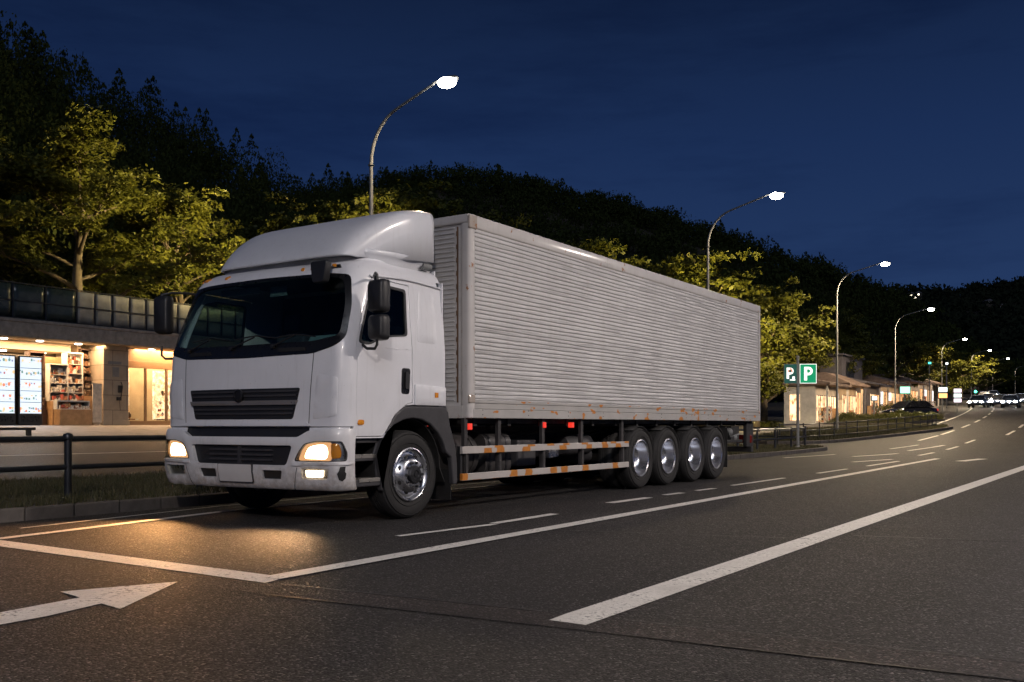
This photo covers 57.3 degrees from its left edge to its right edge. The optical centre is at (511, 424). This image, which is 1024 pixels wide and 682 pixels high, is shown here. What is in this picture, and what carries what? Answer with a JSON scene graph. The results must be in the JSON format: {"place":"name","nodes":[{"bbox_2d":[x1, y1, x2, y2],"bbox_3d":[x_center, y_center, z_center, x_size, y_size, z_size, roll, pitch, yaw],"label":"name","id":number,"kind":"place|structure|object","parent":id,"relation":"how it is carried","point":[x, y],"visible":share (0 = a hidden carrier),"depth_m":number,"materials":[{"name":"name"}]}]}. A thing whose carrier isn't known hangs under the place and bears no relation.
{"place":"outdoors","nodes":[
{"label":"outdoors","id":0,"kind":"place"},
{"bbox_2d":[0,352,55,356],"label":"terrace","id":1,"kind":"structure","parent":0,"point":[15,353],"depth_m":38.20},
{"bbox_2d":[0,174,40,229],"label":"broadleaf tree","id":2,"kind":"object","parent":1,"relation":"on","point":[11,213],"visible":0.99,"depth_m":37.99,"materials":[{"name":"green plant"}]},
{"bbox_2d":[0,180,68,283],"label":"broadleaf tree","id":3,"kind":"object","parent":1,"relation":"on","point":[7,273],"visible":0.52,"depth_m":41.96,"materials":[{"name":"green plant"}]},
{"bbox_2d":[0,102,238,296],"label":"broadleaf tree","id":4,"kind":"object","parent":1,"relation":"on","point":[60,178],"visible":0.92,"depth_m":42.57,"materials":[{"name":"green plant"}]},
{"bbox_2d":[82,182,250,304],"bbox_3d":[-18.249,-8.037,50.025,10.926,8.934,8.654,0,0,41],"label":"broadleaf tree","id":5,"kind":"object","parent":1,"relation":"on","point":[188,204],"visible":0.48,"depth_m":47.99,"materials":[{"name":"green plant"}]},
{"bbox_2d":[195,191,317,298],"bbox_3d":[-13.127,-8.125,53.264,9.170,9.893,8.774,0,0,42],"label":"broadleaf tree","id":6,"kind":"object","parent":1,"relation":"on","point":[281,221],"visible":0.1,"depth_m":52.22,"materials":[{"name":"green plant"}]},
{"bbox_2d":[308,190,402,224],"bbox_3d":[-8.649,-8.282,55.341,10.853,11.097,11.382,0,0,-34],"label":"broadleaf tree","id":7,"kind":"object","parent":1,"relation":"on","point":[330,211],"visible":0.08,"depth_m":55.16,"materials":[{"name":"green plant"}]},
{"bbox_2d":[0,425,170,441],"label":"sidewalk","id":8,"kind":"structure","parent":0,"point":[93,430],"depth_m":34.80,"materials":[{"name":"concrete"}]},
{"bbox_2d":[0,427,35,435],"bbox_3d":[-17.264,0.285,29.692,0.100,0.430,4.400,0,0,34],"label":"bench","id":9,"kind":"object","parent":8,"relation":"on","point":[28,431],"visible":0.76,"depth_m":31.17,"materials":[{"name":"black plastic"}]},
{"bbox_2d":[0,140,304,325],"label":"hill","id":10,"kind":"structure","parent":0,"point":[149,224],"depth_m":94.71,"materials":[{"name":"green plant"}]},
{"bbox_2d":[0,10,429,305],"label":"hillside wood","id":11,"kind":"object","parent":10,"relation":"on","point":[31,101],"visible":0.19,"depth_m":85.15,"materials":[{"name":"green plant"}]},
{"bbox_2d":[0,394,1023,681],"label":"road","id":12,"kind":"structure","parent":0,"point":[912,582],"depth_m":6.89,"materials":[{"name":"grey asphalt"}]},
{"bbox_2d":[3,451,164,455],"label":"road marking left lane","id":13,"kind":"structure","parent":12,"relation":"on","point":[82,453],"depth_m":27.63,"materials":[{"name":"paint"}]},
{"bbox_2d":[0,582,175,623],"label":"road marking arrow","id":14,"kind":"object","parent":12,"relation":"on","point":[119,597],"visible":1,"depth_m":5.84,"materials":[{"name":"paint"}]},
{"bbox_2d":[0,540,277,582],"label":"road marking line","id":15,"kind":"object","parent":12,"relation":"on","point":[249,576],"visible":1,"depth_m":7.46,"materials":[{"name":"paint"}]},
{"bbox_2d":[23,481,496,527],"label":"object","id":16,"kind":"object","parent":12,"relation":"on","point":[189,509],"visible":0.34,"depth_m":11.72,"materials":[{"name":"paint"}]},
{"bbox_2d":[0,475,599,538],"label":"road marking bay kerbside","id":17,"kind":"object","parent":12,"relation":"on","point":[207,513],"visible":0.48,"depth_m":11.05,"materials":[{"name":"paint"}]},
{"bbox_2d":[281,583,542,610],"bbox_3d":[-0.710,1.093,5.985,2.009,0.001,0.028,0,0,28],"label":"road repair seam","id":18,"kind":"object","parent":12,"relation":"on","point":[423,598],"visible":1,"depth_m":5.90,"materials":[{"name":"black asphalt"}]},
{"bbox_2d":[0,444,827,522],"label":"median kerb","id":19,"kind":"structure","parent":12,"relation":"on","point":[16,514],"depth_m":12.11,"materials":[{"name":"concrete"}]},
{"bbox_2d":[0,443,822,508],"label":"grass","id":20,"kind":"structure","parent":19,"relation":"on","point":[18,491],"depth_m":13.88,"materials":[{"name":"green plant"}]},
{"bbox_2d":[0,426,805,498],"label":"guard railing","id":21,"kind":"object","parent":20,"relation":"on","point":[68,467],"visible":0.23,"depth_m":12.51,"materials":[{"name":"metal"}]},
{"bbox_2d":[368,75,458,214],"bbox_3d":[-2.386,-3.495,22.163,2.780,9.050,0.340,0,0,34],"label":"street lamp","id":22,"kind":"object","parent":20,"relation":"on","point":[448,81],"visible":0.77,"depth_m":22.52,"materials":[{"name":"metal"}]},
{"bbox_2d":[706,191,785,425],"bbox_3d":[8.451,-3.645,34.114,3.030,9.350,0.340,0,0,34],"label":"street lamp","id":23,"kind":"object","parent":20,"relation":"on","point":[776,195],"visible":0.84,"depth_m":34.47,"materials":[{"name":"metal"}]},
{"bbox_2d":[753,426,806,444],"bbox_3d":[11.714,0.490,41.400,2.671,0.902,0.167,0,0,36],"label":"guard railing","id":24,"kind":"object","parent":20,"relation":"on","point":[777,436],"visible":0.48,"depth_m":41.38,"materials":[{"name":"metal"}]},
{"bbox_2d":[784,355,816,447],"bbox_3d":[11.834,-0.904,38.519,1.320,3.915,0.234,0,0,3],"label":"parking sign","id":25,"kind":"object","parent":20,"relation":"on","point":[808,373],"visible":0.98,"depth_m":38.46,"materials":[{"name":"metal"}]},
{"bbox_2d":[395,524,496,535],"bbox_3d":[-0.656,1.091,9.765,0.105,0.001,1.460,0,0,40],"label":"road marking dash","id":26,"kind":"object","parent":12,"relation":"on","point":[446,529],"visible":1,"depth_m":9.78,"materials":[{"name":"paint"}]},
{"bbox_2d":[154,211,759,518],"bbox_3d":[0.647,-0.800,16.308,3.572,3.800,13.693,0,0,34],"label":"box truck","id":27,"kind":"object","parent":12,"relation":"on","point":[402,364],"visible":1,"depth_m":12.10,"materials":[{"name":"white paint"}]},
{"bbox_2d":[492,513,555,523],"bbox_3d":[0.160,1.091,10.964,0.138,0.001,1.351,0,0,34],"label":"road marking dash","id":28,"kind":"object","parent":12,"relation":"on","point":[530,517],"visible":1,"depth_m":10.93,"materials":[{"name":"paint"}]},
{"bbox_2d":[262,459,935,578],"bbox_3d":[6.054,1.090,18.556,0.201,0.001,28.381,0,0,33],"label":"lane line","id":29,"kind":"object","parent":12,"relation":"on","point":[358,562],"visible":1,"depth_m":9.24,"materials":[{"name":"paint"}]},
{"bbox_2d":[605,497,650,502],"bbox_3d":[1.716,1.091,13.622,0.158,0.001,1.201,0,0,35],"label":"road marking dash","id":30,"kind":"object","parent":12,"relation":"on","point":[628,500],"visible":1,"depth_m":13.54,"materials":[{"name":"paint"}]},
{"bbox_2d":[235,583,1023,679],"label":"road repair seam","id":31,"kind":"object","parent":12,"relation":"on","point":[982,666],"visible":1,"depth_m":4.90,"materials":[{"name":"asphalt"}]},
{"bbox_2d":[264,593,1023,680],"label":"road repair seam","id":32,"kind":"object","parent":12,"relation":"on","point":[705,643],"visible":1,"depth_m":4.56,"materials":[{"name":"black asphalt"}]},
{"bbox_2d":[550,466,1023,624],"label":"road marking lane","id":33,"kind":"structure","parent":12,"relation":"on","point":[603,610],"depth_m":7.25,"materials":[{"name":"paint"}]},
{"bbox_2d":[624,619,1023,661],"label":"road repair seam","id":34,"kind":"object","parent":12,"relation":"on","point":[859,644],"visible":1,"depth_m":4.60,"materials":[{"name":"black asphalt"}]},
{"bbox_2d":[872,403,893,413],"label":"bush","id":35,"kind":"object","parent":12,"relation":"on","point":[886,407],"visible":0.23,"depth_m":83.09,"materials":[{"name":"green plant"}]},
{"bbox_2d":[941,338,967,405],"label":"street lamp","id":36,"kind":"object","parent":12,"relation":"on","point":[941,362],"visible":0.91,"depth_m":119.11,"materials":[{"name":"metal"}]},
{"bbox_2d":[968,395,989,407],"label":"car","id":37,"kind":"object","parent":12,"relation":"on","point":[978,400],"visible":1,"depth_m":106.20,"materials":[{"name":"silver metal"}]},
{"bbox_2d":[989,394,1005,406],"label":"car","id":38,"kind":"object","parent":12,"relation":"on","point":[995,399],"visible":0.55,"depth_m":109.25,"materials":[{"name":"silver metal"}]},
{"bbox_2d":[1000,395,1020,407],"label":"car","id":39,"kind":"object","parent":12,"relation":"on","point":[1010,400],"visible":1,"depth_m":103.07,"materials":[{"name":"silver metal"}]},
{"bbox_2d":[0,0,1023,289],"label":"sky","id":40,"kind":"structure","parent":0,"point":[892,131],"materials":[{"name":"blue"}]},
{"bbox_2d":[408,186,1023,397],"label":"hill","id":41,"kind":"structure","parent":0,"point":[699,250],"depth_m":322.64,"materials":[{"name":"green plant"}]},
{"bbox_2d":[273,160,1023,402],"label":"hillside wood","id":42,"kind":"object","parent":41,"relation":"on","point":[872,302],"visible":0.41,"depth_m":311.58,"materials":[{"name":"green plant"}]},
{"bbox_2d":[692,406,941,434],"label":"forecourt","id":43,"kind":"structure","parent":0,"point":[778,417],"depth_m":68.61,"materials":[{"name":"concrete"}]},
{"bbox_2d":[760,420,785,426],"bbox_3d":[17.731,-0.043,64.972,2.443,0.622,1.589,0,0,34],"label":"bush","id":44,"kind":"object","parent":43,"relation":"on","point":[769,423],"visible":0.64,"depth_m":64.67,"materials":[{"name":"green plant"}]},
{"bbox_2d":[692,394,974,420],"bbox_3d":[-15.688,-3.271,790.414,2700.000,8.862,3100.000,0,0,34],"label":"ground","id":45,"kind":"structure","parent":0,"point":[775,408],"depth_m":137.04,"materials":[{"name":"soil"}]},
{"bbox_2d":[0,317,178,425],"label":"shop building","id":46,"kind":"structure","parent":45,"relation":"on","point":[136,353],"depth_m":38.86,"materials":[{"name":"concrete"}]},
{"bbox_2d":[0,354,15,425],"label":"vending machine","id":47,"kind":"object","parent":46,"relation":"on","point":[7,390],"visible":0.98,"depth_m":34.79,"materials":[{"name":"black plastic"}]},
{"bbox_2d":[0,356,14,413],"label":"lit window","id":48,"kind":"structure","parent":47,"relation":"in","point":[8,406],"depth_m":34.78,"materials":[{"name":"grey glass"}]},
{"bbox_2d":[13,355,41,425],"bbox_3d":[-18.557,-1.185,35.728,0.772,2.870,0.930,0,0,34],"label":"vending machine","id":49,"kind":"object","parent":46,"relation":"on","point":[28,390],"visible":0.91,"depth_m":35.45,"materials":[{"name":"black plastic"}]},
{"bbox_2d":[20,357,40,413],"bbox_3d":[-18.257,-1.490,35.529,0.032,2.140,0.810,0,0,34],"label":"lit window","id":50,"kind":"structure","parent":49,"relation":"in","point":[31,388],"depth_m":35.51,"materials":[{"name":"grey glass"}]},
{"bbox_2d":[24,351,46,424],"bbox_3d":[-18.829,-1.450,37.030,0.580,2.900,0.640,0,0,34],"label":"display rack","id":51,"kind":"object","parent":46,"relation":"on","point":[42,355],"visible":0.14,"depth_m":37.13,"materials":[{"name":"brown wood"}]},
{"bbox_2d":[45,357,60,363],"bbox_3d":[-18.675,-2.550,37.949,0.120,0.400,1.800,0,0,34],"label":"hanging sign","id":52,"kind":"object","parent":46,"relation":"hanging from","point":[57,360],"visible":0.2,"depth_m":37.97,"materials":[{"name":"yellow plastic"}]},
{"bbox_2d":[45,363,69,424],"bbox_3d":[-18.178,-1.225,37.468,0.580,2.450,0.790,0,0,34],"label":"display rack","id":53,"kind":"object","parent":46,"relation":"on","point":[56,381],"visible":0.84,"depth_m":37.30,"materials":[{"name":"brown wood"}]},
{"bbox_2d":[53,400,91,424],"bbox_3d":[-17.626,-0.490,37.522,0.580,0.980,1.390,0,0,34],"label":"counter","id":54,"kind":"object","parent":46,"relation":"on","point":[69,414],"visible":0.98,"depth_m":37.27,"materials":[{"name":"brown wood"}]},
{"bbox_2d":[61,352,83,405],"bbox_3d":[-17.855,-1.475,38.136,0.580,2.950,0.720,0,0,34],"label":"display rack","id":55,"kind":"object","parent":46,"relation":"on","point":[74,360],"visible":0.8,"depth_m":38.17,"materials":[{"name":"brown wood"}]},
{"bbox_2d":[78,349,92,424],"bbox_3d":[-17.724,-1.575,38.877,0.580,3.150,0.540,0,0,34],"label":"display rack","id":56,"kind":"object","parent":46,"relation":"on","point":[87,394],"visible":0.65,"depth_m":38.82,"materials":[{"name":"brown wood"}]},
{"bbox_2d":[0,280,190,333],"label":"parapet fence","id":57,"kind":"object","parent":46,"relation":"on","point":[20,300],"visible":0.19,"depth_m":37.37,"materials":[{"name":"metal"}]},
{"bbox_2d":[92,383,101,424],"bbox_3d":[-16.948,-0.850,38.273,0.310,1.700,0.312,0,0,-10],"label":"banner stand","id":58,"kind":"object","parent":46,"relation":"on","point":[96,402],"visible":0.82,"depth_m":38.24,"materials":[{"name":"fabric"}]},
{"bbox_2d":[108,361,120,376],"bbox_3d":[-16.494,-2.320,38.902,0.019,0.640,0.600,0,0,34],"label":"notice plate","id":59,"kind":"object","parent":46,"relation":"attached to","point":[115,371],"visible":1,"depth_m":38.92,"materials":[{"name":"metal"}]},
{"bbox_2d":[116,382,122,410],"bbox_3d":[-16.344,-1.202,39.042,0.118,1.206,0.240,0,0,34],"label":"wall fixture","id":60,"kind":"object","parent":46,"relation":"attached to","point":[120,390],"depth_m":39.03,"materials":[{"name":"black plastic"}]},
{"bbox_2d":[152,370,171,419],"bbox_3d":[-15.511,-1.335,42.420,0.750,2.230,1.250,0,0,34],"label":"window display","id":61,"kind":"object","parent":46,"relation":"in","point":[158,395],"depth_m":42.32,"materials":[{"name":"beige glass"}]},
{"bbox_2d":[349,177,499,222],"bbox_3d":[-5.883,-8.364,59.541,11.884,12.881,15.003,0,0,-9],"label":"broadleaf tree","id":62,"kind":"object","parent":45,"relation":"on","point":[422,204],"visible":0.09,"depth_m":55.01,"materials":[{"name":"green plant"}]},
{"bbox_2d":[478,209,534,228],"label":"broadleaf tree","id":63,"kind":"object","parent":45,"relation":"on","point":[519,220],"visible":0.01,"depth_m":60.08,"materials":[{"name":"green plant"}]},
{"bbox_2d":[559,236,621,260],"bbox_3d":[3.671,-6.146,62.488,13.928,12.946,14.607,0,0,3],"label":"broadleaf tree","id":64,"kind":"object","parent":45,"relation":"on","point":[598,246],"visible":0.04,"depth_m":60.18,"materials":[{"name":"green plant"}]},
{"bbox_2d":[605,241,738,294],"bbox_3d":[8.492,-5.380,58.677,11.117,12.050,14.035,0,0,-1],"label":"broadleaf tree","id":65,"kind":"object","parent":45,"relation":"on","point":[693,277],"visible":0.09,"depth_m":58.07,"materials":[{"name":"green plant"}]},
{"bbox_2d":[666,247,795,425],"bbox_3d":[12.677,-5.074,57.668,11.818,11.508,12.394,0,0,0],"label":"broadleaf tree","id":66,"kind":"object","parent":45,"relation":"on","point":[745,277],"visible":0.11,"depth_m":58.06,"materials":[{"name":"green plant"}]},
{"bbox_2d":[709,276,835,431],"bbox_3d":[16.170,-4.418,59.868,11.034,9.973,8.741,0,0,-37],"label":"broadleaf tree","id":67,"kind":"object","parent":45,"relation":"on","point":[778,328],"visible":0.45,"depth_m":57.76,"materials":[{"name":"green plant"}]},
{"bbox_2d":[738,286,834,420],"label":"broadleaf tree","id":68,"kind":"object","parent":45,"relation":"on","point":[764,405],"visible":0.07,"depth_m":77.24,"materials":[{"name":"green plant"}]},
{"bbox_2d":[766,315,864,400],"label":"broadleaf tree","id":69,"kind":"object","parent":45,"relation":"on","point":[823,335],"visible":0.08,"depth_m":83.91,"materials":[{"name":"green plant"}]},
{"bbox_2d":[780,378,851,423],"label":"shop","id":70,"kind":"structure","parent":45,"relation":"on","point":[817,402],"depth_m":70.87,"materials":[{"name":"beige concrete"}]},
{"bbox_2d":[790,394,799,419],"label":"window","id":71,"kind":"structure","parent":70,"relation":"in","point":[792,397],"depth_m":71.00,"materials":[{"name":"grey"}]},
{"bbox_2d":[817,395,822,420],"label":"window","id":72,"kind":"structure","parent":70,"relation":"in","point":[819,397],"depth_m":70.72,"materials":[{"name":"grey"}]},
{"bbox_2d":[830,396,835,407],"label":"window","id":73,"kind":"structure","parent":70,"relation":"in","point":[832,398],"depth_m":74.13,"materials":[{"name":"grey glass"}]},
{"bbox_2d":[800,306,887,378],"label":"broadleaf tree","id":74,"kind":"object","parent":45,"relation":"on","point":[851,333],"visible":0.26,"depth_m":92.47,"materials":[{"name":"green plant"}]},
{"bbox_2d":[817,372,870,414],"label":"shop","id":75,"kind":"structure","parent":45,"relation":"on","point":[831,377],"depth_m":77.76,"materials":[{"name":"brown tile"}]},
{"bbox_2d":[842,395,845,412],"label":"window","id":76,"kind":"structure","parent":75,"relation":"in","point":[843,396],"depth_m":77.50,"materials":[{"name":"grey"}]},
{"bbox_2d":[753,426,952,443],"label":"island kerb","id":77,"kind":"structure","parent":45,"relation":"on","point":[860,438],"depth_m":47.90,"materials":[{"name":"concrete"}]},
{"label":"island soil","id":78,"kind":"structure","parent":77,"relation":"in","visible":0},
{"bbox_2d":[753,422,949,440],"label":"grass","id":79,"kind":"structure","parent":78,"relation":"on","point":[842,431],"depth_m":52.35,"materials":[{"name":"green plant"}]},
{"bbox_2d":[779,413,936,440],"bbox_3d":[20.222,0.035,51.983,17.415,1.551,1.289,0,0,-41],"label":"guard railing","id":80,"kind":"object","parent":78,"relation":"on","point":[878,425],"visible":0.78,"depth_m":50.31,"materials":[{"name":"metal"}]},
{"bbox_2d":[836,262,890,427],"bbox_3d":[20.290,-4.376,54.222,3.130,9.900,0.340,0,0,34],"label":"street lamp","id":81,"kind":"object","parent":78,"relation":"on","point":[882,264],"visible":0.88,"depth_m":54.96,"materials":[{"name":"metal"}]},
{"bbox_2d":[819,353,892,414],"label":"shop","id":82,"kind":"structure","parent":45,"relation":"on","point":[844,360],"depth_m":85.31,"materials":[{"name":"grey"}]},
{"bbox_2d":[846,362,853,376],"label":"upper window","id":83,"kind":"structure","parent":82,"relation":"in","point":[848,373],"depth_m":85.91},
{"bbox_2d":[857,392,860,413],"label":"window","id":84,"kind":"structure","parent":82,"relation":"in","point":[858,393],"depth_m":83.43,"materials":[{"name":"yellow"}]},
{"bbox_2d":[827,331,908,377],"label":"broadleaf tree","id":85,"kind":"object","parent":45,"relation":"on","point":[863,338],"visible":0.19,"depth_m":103.48,"materials":[{"name":"green plant"}]},
{"bbox_2d":[824,417,944,424],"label":"island kerb","id":86,"kind":"structure","parent":45,"relation":"on","point":[943,419],"depth_m":67.14,"materials":[{"name":"concrete"}]},
{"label":"far island soil","id":87,"kind":"structure","parent":86,"relation":"in","visible":0},
{"bbox_2d":[834,412,873,421],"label":"bush","id":88,"kind":"object","parent":87,"relation":"on","point":[846,416],"visible":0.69,"depth_m":68.86,"materials":[{"name":"green plant"}]},
{"bbox_2d":[825,412,945,422],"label":"grass","id":89,"kind":"structure","parent":87,"relation":"on","point":[831,420],"depth_m":67.47,"materials":[{"name":"green plant"}]},
{"bbox_2d":[868,412,902,421],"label":"bush","id":90,"kind":"object","parent":87,"relation":"on","point":[892,415],"visible":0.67,"depth_m":67.44,"materials":[{"name":"green plant"}]},
{"bbox_2d":[899,386,910,400],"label":"lit sign","id":91,"kind":"object","parent":87,"relation":"on","point":[904,390],"visible":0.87,"depth_m":73.58,"materials":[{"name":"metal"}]},
{"bbox_2d":[901,394,922,400],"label":"bush","id":92,"kind":"object","parent":87,"relation":"on","point":[908,398],"visible":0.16,"depth_m":73.69,"materials":[{"name":"green plant"}]},
{"bbox_2d":[895,408,929,419],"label":"bush","id":93,"kind":"object","parent":87,"relation":"on","point":[903,413],"visible":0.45,"depth_m":68.89,"materials":[{"name":"green plant"}]},
{"bbox_2d":[894,308,934,403],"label":"street lamp","id":94,"kind":"object","parent":87,"relation":"on","point":[930,309],"visible":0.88,"depth_m":75.46,"materials":[{"name":"metal"}]},
{"bbox_2d":[862,374,910,408],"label":"shop","id":95,"kind":"structure","parent":45,"relation":"on","point":[887,395],"depth_m":93.94,"materials":[{"name":"brown tile"}]},
{"bbox_2d":[871,374,930,400],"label":"shop","id":96,"kind":"structure","parent":45,"relation":"on","point":[915,390],"depth_m":105.69,"materials":[{"name":"brown tile"}]},
{"bbox_2d":[862,331,943,387],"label":"broadleaf tree","id":97,"kind":"object","parent":45,"relation":"on","point":[904,350],"visible":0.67,"depth_m":109.11,"materials":[{"name":"green plant"}]},
{"bbox_2d":[879,401,937,416],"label":"car","id":98,"kind":"object","parent":45,"relation":"on","point":[915,406],"visible":0.71,"depth_m":70.94,"materials":[{"name":"black paint"}]},
{"bbox_2d":[900,373,942,405],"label":"shop","id":99,"kind":"structure","parent":45,"relation":"on","point":[923,392],"depth_m":117.85,"materials":[{"name":"brown tile"}]},
{"bbox_2d":[889,340,983,395],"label":"broadleaf tree","id":100,"kind":"object","parent":45,"relation":"on","point":[936,350],"visible":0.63,"depth_m":122.20,"materials":[{"name":"green plant"}]},
{"bbox_2d":[905,346,972,400],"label":"broadleaf tree","id":101,"kind":"object","parent":45,"relation":"on","point":[949,375],"visible":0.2,"depth_m":137.29,"materials":[{"name":"green plant"}]},
{"bbox_2d":[937,387,947,412],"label":"lit sign","id":102,"kind":"object","parent":45,"relation":"on","point":[942,393],"visible":0.96,"depth_m":90.02,"materials":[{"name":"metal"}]},
{"bbox_2d":[952,388,961,412],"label":"lit sign","id":103,"kind":"object","parent":45,"relation":"on","point":[957,396],"visible":0.98,"depth_m":89.85,"materials":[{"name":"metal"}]},
{"bbox_2d":[936,348,998,399],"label":"broadleaf tree","id":104,"kind":"object","parent":45,"relation":"on","point":[982,368],"visible":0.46,"depth_m":154.72,"materials":[{"name":"green plant"}]},
{"bbox_2d":[956,351,1006,394],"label":"broadleaf tree","id":105,"kind":"object","parent":45,"relation":"on","point":[983,385],"visible":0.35,"depth_m":176.48,"materials":[{"name":"green plant"}]},
{"bbox_2d":[955,351,1021,391],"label":"broadleaf tree","id":106,"kind":"object","parent":45,"relation":"on","point":[1002,368],"visible":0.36,"depth_m":200.74,"materials":[{"name":"green plant"}]},
{"bbox_2d":[928,295,1023,394],"bbox_3d":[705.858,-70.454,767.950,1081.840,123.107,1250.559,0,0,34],"label":"hill","id":107,"kind":"structure","parent":0,"point":[976,312],"depth_m":776.12,"materials":[{"name":"green plant"}]},
{"bbox_2d":[879,276,1023,393],"bbox_3d":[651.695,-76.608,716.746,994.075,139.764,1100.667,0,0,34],"label":"hillside wood","id":108,"kind":"object","parent":107,"relation":"on","point":[994,330],"visible":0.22,"depth_m":702.93,"materials":[{"name":"green plant"}]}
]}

